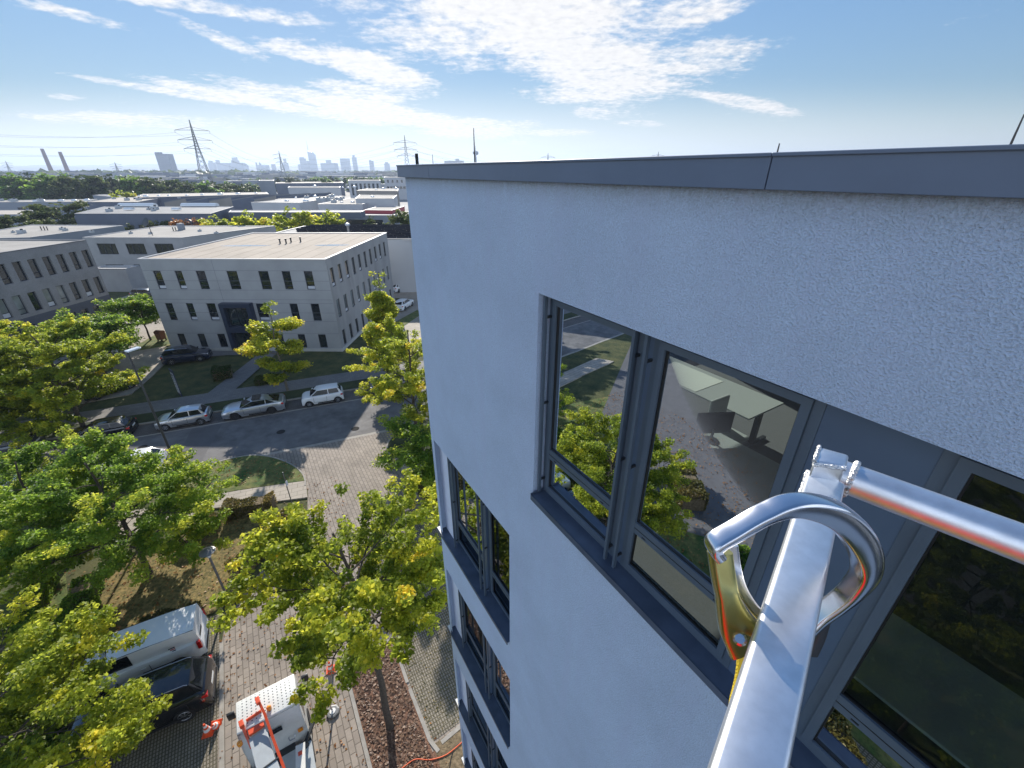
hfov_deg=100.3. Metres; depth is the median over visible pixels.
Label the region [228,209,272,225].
tree
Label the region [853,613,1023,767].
desk
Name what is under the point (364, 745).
kerb
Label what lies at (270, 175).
distant town
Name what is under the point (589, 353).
window
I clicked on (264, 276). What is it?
window
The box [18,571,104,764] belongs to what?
hedge
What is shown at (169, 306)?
window
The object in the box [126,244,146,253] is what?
window
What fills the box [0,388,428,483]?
street
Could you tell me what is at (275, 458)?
kerb
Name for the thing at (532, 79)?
sky
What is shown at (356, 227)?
solar array
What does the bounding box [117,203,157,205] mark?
rooflight
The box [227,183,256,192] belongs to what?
forest tree
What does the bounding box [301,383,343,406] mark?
parked car
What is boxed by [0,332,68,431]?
tree
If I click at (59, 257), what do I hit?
window
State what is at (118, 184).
forest tree
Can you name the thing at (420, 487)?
shrub
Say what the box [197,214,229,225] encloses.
tree
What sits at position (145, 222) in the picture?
satellite dish
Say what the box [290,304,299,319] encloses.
window
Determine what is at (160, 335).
waste container
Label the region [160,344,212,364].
suv
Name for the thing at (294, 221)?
tree
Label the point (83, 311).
window
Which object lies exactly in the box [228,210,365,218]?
warehouse
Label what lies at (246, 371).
front path
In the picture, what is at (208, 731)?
traffic cone
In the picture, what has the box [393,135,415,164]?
pylon
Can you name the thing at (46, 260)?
window
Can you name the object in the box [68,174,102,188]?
forest tree
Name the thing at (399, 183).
office building
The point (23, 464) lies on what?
tree
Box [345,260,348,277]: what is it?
window
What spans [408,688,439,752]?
kerb
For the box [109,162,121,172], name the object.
pylon
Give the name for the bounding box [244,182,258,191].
forest tree
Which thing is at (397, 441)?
island
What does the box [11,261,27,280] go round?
window
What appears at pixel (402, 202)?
ground
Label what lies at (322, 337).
window
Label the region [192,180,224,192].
forest tree
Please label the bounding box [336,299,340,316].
window
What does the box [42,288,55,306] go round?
window
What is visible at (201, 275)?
window
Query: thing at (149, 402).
street lamp
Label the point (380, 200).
warehouse
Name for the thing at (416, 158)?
roof bracket
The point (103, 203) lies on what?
warehouse
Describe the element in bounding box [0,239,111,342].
office building
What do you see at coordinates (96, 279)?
window
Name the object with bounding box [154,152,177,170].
building
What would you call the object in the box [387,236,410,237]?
solar array
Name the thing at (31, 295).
window
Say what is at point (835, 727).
window
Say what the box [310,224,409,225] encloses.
solar array
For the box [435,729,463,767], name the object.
soil strip
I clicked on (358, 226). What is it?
solar array
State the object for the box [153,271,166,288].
window
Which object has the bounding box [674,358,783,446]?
desk
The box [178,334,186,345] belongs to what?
window
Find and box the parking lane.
[10,379,424,457]
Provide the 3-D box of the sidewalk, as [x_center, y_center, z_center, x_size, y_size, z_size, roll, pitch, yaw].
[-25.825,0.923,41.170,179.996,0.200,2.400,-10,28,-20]
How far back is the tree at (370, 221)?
110.88 m
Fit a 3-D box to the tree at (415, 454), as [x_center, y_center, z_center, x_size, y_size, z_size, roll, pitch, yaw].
[-5.768,4.579,27.644,5.345,5.439,5.343,16,31,29]
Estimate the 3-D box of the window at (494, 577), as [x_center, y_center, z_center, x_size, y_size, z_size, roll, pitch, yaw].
[-0.089,3.194,7.491,0.098,2.555,1.200,-15,30,-28]
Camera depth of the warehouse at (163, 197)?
191.12 m
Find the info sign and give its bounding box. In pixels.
[168,368,182,396]
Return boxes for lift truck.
[226,673,338,767]
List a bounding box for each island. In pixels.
[182,456,303,493]
[388,419,431,457]
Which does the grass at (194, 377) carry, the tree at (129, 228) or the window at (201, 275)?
the tree at (129, 228)
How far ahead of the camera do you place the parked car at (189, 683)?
16.52 m
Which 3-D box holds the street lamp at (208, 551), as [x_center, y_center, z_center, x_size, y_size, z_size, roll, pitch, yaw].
[-14.318,9.266,20.769,0.680,3.290,0.680,0,26,0]
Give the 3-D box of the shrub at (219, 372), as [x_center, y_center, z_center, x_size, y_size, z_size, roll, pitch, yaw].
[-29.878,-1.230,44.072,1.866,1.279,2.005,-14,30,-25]
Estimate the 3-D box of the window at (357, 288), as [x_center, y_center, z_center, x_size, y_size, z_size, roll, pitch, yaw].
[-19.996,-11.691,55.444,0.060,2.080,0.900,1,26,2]
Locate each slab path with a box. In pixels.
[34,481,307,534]
[392,450,431,473]
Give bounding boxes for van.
[79,603,209,701]
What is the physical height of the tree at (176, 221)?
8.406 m
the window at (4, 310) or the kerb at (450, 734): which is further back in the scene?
the window at (4, 310)
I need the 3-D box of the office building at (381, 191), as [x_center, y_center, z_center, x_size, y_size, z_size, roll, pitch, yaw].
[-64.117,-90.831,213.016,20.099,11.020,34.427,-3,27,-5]
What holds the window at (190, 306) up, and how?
in the office building at (215, 295)
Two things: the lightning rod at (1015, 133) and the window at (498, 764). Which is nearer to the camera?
the lightning rod at (1015, 133)
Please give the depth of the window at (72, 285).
52.31 m
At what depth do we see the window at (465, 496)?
8.69 m
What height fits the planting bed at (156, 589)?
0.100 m
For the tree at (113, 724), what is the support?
on the parking bays
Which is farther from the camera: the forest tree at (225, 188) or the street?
the forest tree at (225, 188)
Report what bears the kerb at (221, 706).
on the driveway
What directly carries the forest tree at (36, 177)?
on the ground at (402, 202)
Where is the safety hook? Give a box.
[704,492,884,700]
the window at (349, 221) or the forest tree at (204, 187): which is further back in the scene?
the forest tree at (204, 187)
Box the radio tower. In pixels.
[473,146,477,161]
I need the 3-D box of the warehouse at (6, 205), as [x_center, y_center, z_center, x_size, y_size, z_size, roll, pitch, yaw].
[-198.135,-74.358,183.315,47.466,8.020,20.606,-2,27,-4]
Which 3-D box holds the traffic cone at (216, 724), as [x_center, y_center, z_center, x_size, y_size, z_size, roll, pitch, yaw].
[-11.398,13.070,16.355,0.380,0.430,0.380,-8,52,-15]
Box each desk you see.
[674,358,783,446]
[707,433,779,503]
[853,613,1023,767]
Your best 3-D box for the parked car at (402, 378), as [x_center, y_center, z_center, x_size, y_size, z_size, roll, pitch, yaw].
[-11.605,-0.308,41.801,4.540,1.656,2.170,-10,28,-20]
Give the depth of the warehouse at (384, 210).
140.22 m
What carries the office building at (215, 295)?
on the grass at (194, 377)
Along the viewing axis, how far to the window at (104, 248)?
81.60 m
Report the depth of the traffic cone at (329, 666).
18.20 m
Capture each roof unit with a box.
[15,229,26,233]
[149,205,158,209]
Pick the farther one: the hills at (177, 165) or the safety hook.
the hills at (177, 165)
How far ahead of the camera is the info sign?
39.88 m
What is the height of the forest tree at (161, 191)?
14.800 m
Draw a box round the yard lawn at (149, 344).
[124,333,170,352]
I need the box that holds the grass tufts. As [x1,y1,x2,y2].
[367,522,458,734]
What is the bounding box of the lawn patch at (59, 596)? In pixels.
[0,573,67,717]
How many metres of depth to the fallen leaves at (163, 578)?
22.18 m
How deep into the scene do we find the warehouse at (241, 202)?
170.27 m
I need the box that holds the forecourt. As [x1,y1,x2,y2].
[212,351,276,355]
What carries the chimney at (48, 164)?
on the ground at (402, 202)
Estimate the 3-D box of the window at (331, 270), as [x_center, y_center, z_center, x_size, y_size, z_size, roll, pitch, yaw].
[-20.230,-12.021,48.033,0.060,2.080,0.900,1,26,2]
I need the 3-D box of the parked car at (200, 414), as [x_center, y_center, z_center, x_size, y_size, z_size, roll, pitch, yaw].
[-27.689,2.692,36.027,3.860,1.437,1.970,-10,28,-20]
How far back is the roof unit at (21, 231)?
85.99 m
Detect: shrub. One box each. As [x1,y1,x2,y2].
[210,364,232,381]
[253,373,281,385]
[417,481,437,505]
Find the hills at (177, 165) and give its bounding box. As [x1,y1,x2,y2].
[4,164,396,167]
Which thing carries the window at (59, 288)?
in the office building at (41, 280)
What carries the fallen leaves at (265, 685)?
on the driveway
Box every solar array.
[296,228,409,228]
[296,229,410,230]
[297,231,410,232]
[301,227,409,228]
[305,225,409,226]
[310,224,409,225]
[387,232,410,234]
[387,234,410,235]
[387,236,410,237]
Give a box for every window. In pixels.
[0,264,11,284]
[0,299,11,318]
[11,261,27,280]
[12,295,27,314]
[27,259,41,277]
[27,292,41,310]
[41,256,55,274]
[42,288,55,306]
[55,254,68,271]
[55,285,68,302]
[68,282,80,299]
[69,252,80,269]
[81,250,92,266]
[81,279,92,295]
[81,309,89,320]
[93,276,103,292]
[93,305,99,315]
[97,243,118,253]
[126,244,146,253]
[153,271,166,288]
[154,244,173,253]
[165,303,177,319]
[175,271,186,288]
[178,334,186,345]
[186,303,197,319]
[196,271,209,288]
[198,334,207,346]
[207,303,219,319]
[218,334,227,346]
[227,271,240,288]
[256,304,269,319]
[258,271,271,288]
[282,271,293,288]
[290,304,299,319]
[298,334,306,346]
[304,271,314,288]
[311,304,321,320]
[318,334,327,346]
[330,267,334,285]
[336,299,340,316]
[337,264,342,281]
[342,329,345,343]
[343,294,347,311]
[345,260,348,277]
[348,220,382,223]
[349,323,352,337]
[350,290,353,305]
[351,257,355,273]
[356,286,359,301]
[357,254,361,270]
[453,465,483,579]
[463,599,487,681]
[470,690,490,755]
[488,509,509,619]
[492,650,509,723]
[495,742,502,767]
[543,298,644,556]
[620,338,826,668]
[796,449,1023,767]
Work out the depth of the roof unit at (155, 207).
126.19 m
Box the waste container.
[153,330,166,340]
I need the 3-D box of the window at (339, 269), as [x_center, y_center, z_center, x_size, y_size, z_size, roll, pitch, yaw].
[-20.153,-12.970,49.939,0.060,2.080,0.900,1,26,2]
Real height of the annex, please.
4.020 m
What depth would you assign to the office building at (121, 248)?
82.27 m
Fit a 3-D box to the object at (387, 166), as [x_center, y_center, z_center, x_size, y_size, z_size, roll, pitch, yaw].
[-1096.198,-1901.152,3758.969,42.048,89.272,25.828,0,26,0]
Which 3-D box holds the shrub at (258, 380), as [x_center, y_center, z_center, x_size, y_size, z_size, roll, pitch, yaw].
[-24.505,-0.497,43.053,2.615,0.874,1.357,-10,28,-20]
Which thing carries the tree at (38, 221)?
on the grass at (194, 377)
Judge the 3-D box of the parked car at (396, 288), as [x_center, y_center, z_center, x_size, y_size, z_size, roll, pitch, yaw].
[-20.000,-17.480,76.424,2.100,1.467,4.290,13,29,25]
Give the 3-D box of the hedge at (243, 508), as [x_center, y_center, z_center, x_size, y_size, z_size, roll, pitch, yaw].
[-16.297,7.556,26.519,2.914,1.173,1.095,-7,27,-14]
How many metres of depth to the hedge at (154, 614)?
19.97 m
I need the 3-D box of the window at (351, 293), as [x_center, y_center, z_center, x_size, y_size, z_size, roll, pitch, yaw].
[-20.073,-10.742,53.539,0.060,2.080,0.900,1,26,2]
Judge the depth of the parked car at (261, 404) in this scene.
37.24 m
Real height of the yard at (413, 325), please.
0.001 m
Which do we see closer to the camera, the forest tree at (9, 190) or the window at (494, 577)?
the window at (494, 577)
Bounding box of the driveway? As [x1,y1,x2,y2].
[217,431,459,767]
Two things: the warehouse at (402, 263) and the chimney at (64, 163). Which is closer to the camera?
the warehouse at (402, 263)
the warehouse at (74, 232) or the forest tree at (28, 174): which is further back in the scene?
the forest tree at (28, 174)
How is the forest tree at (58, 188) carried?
on the ground at (402, 202)
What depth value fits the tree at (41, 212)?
129.45 m
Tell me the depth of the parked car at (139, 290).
71.29 m
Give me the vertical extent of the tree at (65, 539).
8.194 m
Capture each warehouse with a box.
[0,199,97,221]
[0,210,32,225]
[0,225,124,239]
[74,206,234,228]
[87,197,160,209]
[93,194,123,199]
[133,192,267,205]
[164,192,330,209]
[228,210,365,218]
[233,211,405,229]
[251,196,344,209]
[275,181,344,194]
[279,226,416,292]
[318,198,367,209]
[355,195,397,208]
[365,206,404,213]
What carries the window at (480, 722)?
in the office building at (864, 308)
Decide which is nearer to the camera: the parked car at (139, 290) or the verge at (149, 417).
the verge at (149, 417)
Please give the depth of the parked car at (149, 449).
30.62 m
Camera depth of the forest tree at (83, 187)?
229.78 m
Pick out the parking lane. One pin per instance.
(145, 429)
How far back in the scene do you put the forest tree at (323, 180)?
387.80 m
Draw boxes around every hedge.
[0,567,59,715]
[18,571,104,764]
[136,600,203,623]
[179,512,222,546]
[220,490,276,521]
[224,508,290,576]
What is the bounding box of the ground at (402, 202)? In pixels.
[70,188,408,224]
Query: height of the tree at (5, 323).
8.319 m
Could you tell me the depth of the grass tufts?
18.31 m
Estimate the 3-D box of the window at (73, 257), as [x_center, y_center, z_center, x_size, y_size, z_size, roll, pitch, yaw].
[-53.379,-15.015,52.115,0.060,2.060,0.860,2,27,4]
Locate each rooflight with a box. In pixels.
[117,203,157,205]
[123,207,134,209]
[180,203,218,205]
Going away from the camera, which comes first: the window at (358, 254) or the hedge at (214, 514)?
the hedge at (214, 514)
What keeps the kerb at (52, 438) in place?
on the grass at (194, 377)
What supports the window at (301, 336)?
in the office building at (215, 295)
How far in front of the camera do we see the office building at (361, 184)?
314.13 m
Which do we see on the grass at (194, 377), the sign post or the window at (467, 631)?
the sign post
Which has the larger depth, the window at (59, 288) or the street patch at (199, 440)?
the window at (59, 288)
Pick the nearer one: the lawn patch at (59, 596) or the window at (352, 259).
the lawn patch at (59, 596)
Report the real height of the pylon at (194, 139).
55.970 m
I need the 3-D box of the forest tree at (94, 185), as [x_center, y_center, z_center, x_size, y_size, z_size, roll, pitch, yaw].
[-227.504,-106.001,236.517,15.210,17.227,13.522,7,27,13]
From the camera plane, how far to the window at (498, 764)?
11.23 m
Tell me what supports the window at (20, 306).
in the office building at (41, 280)
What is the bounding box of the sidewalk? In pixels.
[0,361,423,433]
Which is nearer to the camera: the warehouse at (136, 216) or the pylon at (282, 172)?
the warehouse at (136, 216)
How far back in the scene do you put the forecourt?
50.03 m
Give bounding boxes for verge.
[38,377,378,438]
[396,310,418,325]
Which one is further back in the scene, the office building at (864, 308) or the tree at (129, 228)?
the tree at (129, 228)
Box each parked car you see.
[0,430,44,453]
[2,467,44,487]
[63,415,138,444]
[67,655,217,761]
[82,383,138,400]
[86,447,168,480]
[129,288,151,296]
[154,404,212,430]
[221,393,286,419]
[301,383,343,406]
[369,369,406,393]
[393,284,399,291]
[394,298,413,310]
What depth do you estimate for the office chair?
6.74 m
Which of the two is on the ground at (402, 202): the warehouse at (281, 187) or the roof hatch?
the warehouse at (281, 187)
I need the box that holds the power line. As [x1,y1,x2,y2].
[27,151,180,156]
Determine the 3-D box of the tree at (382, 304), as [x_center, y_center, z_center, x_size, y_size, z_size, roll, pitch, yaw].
[-12.114,-5.332,41.208,4.900,10.986,5.028,-21,33,-35]
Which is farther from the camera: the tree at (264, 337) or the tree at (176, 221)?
the tree at (176, 221)
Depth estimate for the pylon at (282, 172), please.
801.07 m
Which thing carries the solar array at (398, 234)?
on the warehouse at (402, 263)
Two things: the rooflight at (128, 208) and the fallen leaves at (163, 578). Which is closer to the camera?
the fallen leaves at (163, 578)
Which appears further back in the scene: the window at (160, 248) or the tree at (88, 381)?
the window at (160, 248)
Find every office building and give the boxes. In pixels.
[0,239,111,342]
[82,226,275,266]
[126,176,171,177]
[137,232,394,351]
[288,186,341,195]
[348,180,380,197]
[357,188,399,205]
[384,177,406,199]
[396,144,1023,767]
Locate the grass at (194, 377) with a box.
[0,287,423,639]
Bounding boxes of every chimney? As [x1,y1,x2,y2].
[40,149,53,170]
[58,152,69,170]
[345,223,349,231]
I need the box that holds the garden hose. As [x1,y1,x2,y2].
[402,742,461,767]
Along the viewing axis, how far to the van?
17.95 m
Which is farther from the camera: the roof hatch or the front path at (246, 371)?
the roof hatch
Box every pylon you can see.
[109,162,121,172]
[174,120,213,183]
[273,153,286,177]
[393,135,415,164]
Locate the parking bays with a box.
[52,615,218,767]
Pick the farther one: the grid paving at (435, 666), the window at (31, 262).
the window at (31, 262)
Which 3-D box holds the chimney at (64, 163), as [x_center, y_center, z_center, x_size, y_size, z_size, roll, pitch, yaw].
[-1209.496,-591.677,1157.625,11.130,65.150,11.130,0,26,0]
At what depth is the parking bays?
15.96 m
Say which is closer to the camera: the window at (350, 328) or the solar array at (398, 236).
the window at (350, 328)
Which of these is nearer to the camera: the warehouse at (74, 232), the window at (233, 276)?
the window at (233, 276)
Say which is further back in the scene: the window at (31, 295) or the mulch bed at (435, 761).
the window at (31, 295)
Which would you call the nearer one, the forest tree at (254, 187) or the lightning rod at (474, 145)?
the lightning rod at (474, 145)
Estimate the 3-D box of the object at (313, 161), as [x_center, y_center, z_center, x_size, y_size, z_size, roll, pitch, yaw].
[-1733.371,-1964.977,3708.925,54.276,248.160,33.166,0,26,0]
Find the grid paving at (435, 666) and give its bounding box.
[355,506,459,740]
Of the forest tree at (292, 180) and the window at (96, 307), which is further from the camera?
the forest tree at (292, 180)
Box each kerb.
[45,377,424,439]
[214,455,305,485]
[219,641,224,767]
[347,637,408,767]
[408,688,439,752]
[440,724,459,743]
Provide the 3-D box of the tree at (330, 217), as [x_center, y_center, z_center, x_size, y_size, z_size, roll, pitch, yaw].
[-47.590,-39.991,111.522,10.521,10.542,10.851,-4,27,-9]
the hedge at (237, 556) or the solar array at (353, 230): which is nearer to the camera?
the hedge at (237, 556)
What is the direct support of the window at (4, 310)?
in the office building at (41, 280)
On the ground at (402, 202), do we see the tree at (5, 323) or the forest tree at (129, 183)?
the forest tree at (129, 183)
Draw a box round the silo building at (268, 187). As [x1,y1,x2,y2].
[259,180,276,194]
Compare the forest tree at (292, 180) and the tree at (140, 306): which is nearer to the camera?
the tree at (140, 306)
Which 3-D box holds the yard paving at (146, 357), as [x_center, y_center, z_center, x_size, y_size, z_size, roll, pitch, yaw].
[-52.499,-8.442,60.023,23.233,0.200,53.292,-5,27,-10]
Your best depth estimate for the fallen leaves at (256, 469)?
30.31 m
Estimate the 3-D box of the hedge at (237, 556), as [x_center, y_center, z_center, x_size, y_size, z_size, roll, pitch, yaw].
[-13.787,8.770,24.180,1.250,1.123,4.706,7,27,14]
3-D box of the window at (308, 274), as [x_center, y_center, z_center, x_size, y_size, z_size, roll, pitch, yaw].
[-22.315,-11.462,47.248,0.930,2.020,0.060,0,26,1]
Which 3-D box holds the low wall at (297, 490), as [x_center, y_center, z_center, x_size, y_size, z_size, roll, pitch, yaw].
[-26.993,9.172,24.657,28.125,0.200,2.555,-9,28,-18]
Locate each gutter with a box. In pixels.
[41,387,425,453]
[261,430,387,454]
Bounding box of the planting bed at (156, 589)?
[40,514,270,645]
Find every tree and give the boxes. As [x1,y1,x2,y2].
[0,172,32,199]
[0,214,30,228]
[0,313,151,448]
[0,319,38,370]
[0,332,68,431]
[0,424,142,574]
[0,426,241,604]
[0,583,172,767]
[14,217,56,226]
[17,200,89,224]
[18,172,33,180]
[18,172,60,199]
[30,172,50,191]
[38,308,145,373]
[45,175,88,198]
[66,175,112,198]
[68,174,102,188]
[84,175,113,198]
[91,293,160,339]
[103,174,116,194]
[108,189,135,197]
[112,176,141,194]
[115,175,150,195]
[125,223,134,230]
[126,175,142,191]
[135,177,165,193]
[140,220,174,227]
[147,180,174,192]
[153,217,205,226]
[157,179,197,192]
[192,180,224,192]
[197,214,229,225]
[206,468,447,730]
[210,183,232,192]
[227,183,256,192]
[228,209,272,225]
[233,300,313,390]
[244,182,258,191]
[268,205,316,231]
[281,176,301,181]
[306,209,345,224]
[311,176,321,181]
[319,176,331,182]
[342,311,428,424]
[361,271,410,362]
[364,215,376,223]
[370,412,435,486]
[382,209,409,223]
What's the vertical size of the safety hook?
0.273 m
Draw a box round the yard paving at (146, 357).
[0,295,165,416]
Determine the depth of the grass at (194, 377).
44.20 m
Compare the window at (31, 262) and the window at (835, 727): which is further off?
the window at (31, 262)
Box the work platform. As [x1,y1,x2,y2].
[707,445,1023,767]
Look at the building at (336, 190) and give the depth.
210.52 m
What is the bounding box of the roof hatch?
[176,223,184,229]
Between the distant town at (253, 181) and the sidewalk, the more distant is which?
the distant town at (253, 181)
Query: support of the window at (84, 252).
in the office building at (41, 280)
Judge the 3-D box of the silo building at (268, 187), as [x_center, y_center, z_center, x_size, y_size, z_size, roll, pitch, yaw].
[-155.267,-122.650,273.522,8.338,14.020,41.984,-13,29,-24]
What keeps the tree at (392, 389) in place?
on the island at (397, 441)
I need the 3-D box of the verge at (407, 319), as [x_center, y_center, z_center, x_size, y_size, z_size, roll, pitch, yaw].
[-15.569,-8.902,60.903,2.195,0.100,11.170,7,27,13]
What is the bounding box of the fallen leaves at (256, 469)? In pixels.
[191,458,306,488]
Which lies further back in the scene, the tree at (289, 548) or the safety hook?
the tree at (289, 548)
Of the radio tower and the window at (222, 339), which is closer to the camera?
the window at (222, 339)
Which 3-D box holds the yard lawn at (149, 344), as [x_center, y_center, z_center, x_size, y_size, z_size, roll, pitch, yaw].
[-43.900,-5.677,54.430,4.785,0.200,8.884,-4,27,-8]
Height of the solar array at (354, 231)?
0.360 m
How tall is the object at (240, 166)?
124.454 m
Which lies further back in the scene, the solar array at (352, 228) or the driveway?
the solar array at (352, 228)
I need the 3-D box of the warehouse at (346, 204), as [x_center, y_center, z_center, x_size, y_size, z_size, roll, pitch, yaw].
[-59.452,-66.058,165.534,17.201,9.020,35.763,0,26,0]
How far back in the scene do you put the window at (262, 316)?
49.08 m
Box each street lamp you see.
[124,346,173,460]
[199,546,226,594]
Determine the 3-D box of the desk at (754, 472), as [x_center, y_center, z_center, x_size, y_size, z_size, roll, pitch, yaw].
[3.021,1.449,5.801,1.100,0.730,2.100,-15,30,-28]
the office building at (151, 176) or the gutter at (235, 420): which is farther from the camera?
the office building at (151, 176)
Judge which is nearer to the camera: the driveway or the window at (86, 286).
the driveway
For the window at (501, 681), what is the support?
in the office building at (864, 308)
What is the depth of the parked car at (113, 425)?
33.91 m
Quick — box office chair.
[708,395,748,443]
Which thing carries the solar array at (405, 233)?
on the warehouse at (402, 263)
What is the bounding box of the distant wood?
[0,168,396,176]
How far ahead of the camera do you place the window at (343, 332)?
51.59 m
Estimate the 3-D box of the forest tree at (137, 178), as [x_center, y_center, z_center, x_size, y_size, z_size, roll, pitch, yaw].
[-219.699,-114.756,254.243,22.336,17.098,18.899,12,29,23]
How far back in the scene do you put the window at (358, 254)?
55.84 m
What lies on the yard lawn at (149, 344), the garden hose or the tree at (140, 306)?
the tree at (140, 306)
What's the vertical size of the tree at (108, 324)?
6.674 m
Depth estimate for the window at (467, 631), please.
10.66 m
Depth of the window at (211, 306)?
48.99 m
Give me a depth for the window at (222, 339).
50.59 m
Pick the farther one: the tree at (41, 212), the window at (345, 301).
the tree at (41, 212)
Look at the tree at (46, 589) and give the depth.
20.61 m
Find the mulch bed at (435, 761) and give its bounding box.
[351,644,440,767]
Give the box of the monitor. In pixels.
[697,412,734,444]
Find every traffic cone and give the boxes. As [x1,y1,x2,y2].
[201,723,213,739]
[211,718,221,729]
[326,661,335,674]
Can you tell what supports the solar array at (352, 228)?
on the warehouse at (402, 263)
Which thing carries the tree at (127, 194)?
on the ground at (402, 202)
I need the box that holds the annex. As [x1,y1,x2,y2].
[98,265,147,291]
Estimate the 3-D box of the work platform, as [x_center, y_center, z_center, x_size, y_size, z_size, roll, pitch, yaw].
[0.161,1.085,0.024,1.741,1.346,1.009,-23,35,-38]
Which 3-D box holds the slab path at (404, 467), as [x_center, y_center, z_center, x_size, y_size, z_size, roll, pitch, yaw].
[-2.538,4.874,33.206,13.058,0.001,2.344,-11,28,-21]
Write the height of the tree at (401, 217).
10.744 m
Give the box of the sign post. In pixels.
[282,472,291,502]
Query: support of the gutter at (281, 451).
on the street
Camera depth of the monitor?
6.11 m
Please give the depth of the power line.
309.32 m
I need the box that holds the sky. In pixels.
[0,0,1023,166]
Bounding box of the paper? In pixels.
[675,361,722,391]
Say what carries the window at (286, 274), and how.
in the office building at (215, 295)
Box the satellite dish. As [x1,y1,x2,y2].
[142,218,152,235]
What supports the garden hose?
on the soil strip
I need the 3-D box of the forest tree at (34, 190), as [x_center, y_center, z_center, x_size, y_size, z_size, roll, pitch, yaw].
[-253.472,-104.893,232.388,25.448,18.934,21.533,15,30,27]
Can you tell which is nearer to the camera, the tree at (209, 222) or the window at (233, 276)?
the window at (233, 276)
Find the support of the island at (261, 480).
on the street
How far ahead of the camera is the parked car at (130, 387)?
39.91 m
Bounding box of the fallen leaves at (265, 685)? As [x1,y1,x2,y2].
[219,483,446,767]
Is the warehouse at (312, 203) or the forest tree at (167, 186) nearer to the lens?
the warehouse at (312, 203)
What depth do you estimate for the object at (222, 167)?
3743.53 m
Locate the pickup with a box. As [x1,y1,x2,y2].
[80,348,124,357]
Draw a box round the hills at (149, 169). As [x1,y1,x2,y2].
[0,166,396,170]
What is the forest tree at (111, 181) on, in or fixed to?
on the ground at (402, 202)
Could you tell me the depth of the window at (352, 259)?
53.94 m
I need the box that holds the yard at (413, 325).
[392,292,420,342]
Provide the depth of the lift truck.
14.77 m
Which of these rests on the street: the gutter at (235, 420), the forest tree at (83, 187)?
the gutter at (235, 420)
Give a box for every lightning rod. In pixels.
[473,128,474,161]
[1010,114,1023,143]
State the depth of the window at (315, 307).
48.89 m
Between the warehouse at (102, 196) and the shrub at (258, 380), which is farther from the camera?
the warehouse at (102, 196)
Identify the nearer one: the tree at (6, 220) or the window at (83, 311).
the window at (83, 311)
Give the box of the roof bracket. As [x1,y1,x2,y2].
[415,153,418,163]
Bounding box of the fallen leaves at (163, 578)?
[0,519,243,630]
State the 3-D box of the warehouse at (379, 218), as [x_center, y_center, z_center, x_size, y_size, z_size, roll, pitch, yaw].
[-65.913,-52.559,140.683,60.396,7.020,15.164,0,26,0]
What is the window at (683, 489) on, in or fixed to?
in the office building at (864, 308)
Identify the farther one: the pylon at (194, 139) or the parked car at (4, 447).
the pylon at (194, 139)
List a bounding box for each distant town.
[0,170,397,179]
[68,175,384,191]
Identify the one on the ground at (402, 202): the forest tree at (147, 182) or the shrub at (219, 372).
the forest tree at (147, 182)
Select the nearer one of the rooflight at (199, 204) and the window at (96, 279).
the window at (96, 279)
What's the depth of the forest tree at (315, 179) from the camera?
424.72 m
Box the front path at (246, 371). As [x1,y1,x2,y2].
[209,351,276,392]
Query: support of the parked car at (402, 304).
on the yard at (413, 325)
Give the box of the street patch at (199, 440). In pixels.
[182,424,221,464]
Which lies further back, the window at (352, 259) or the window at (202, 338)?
the window at (352, 259)

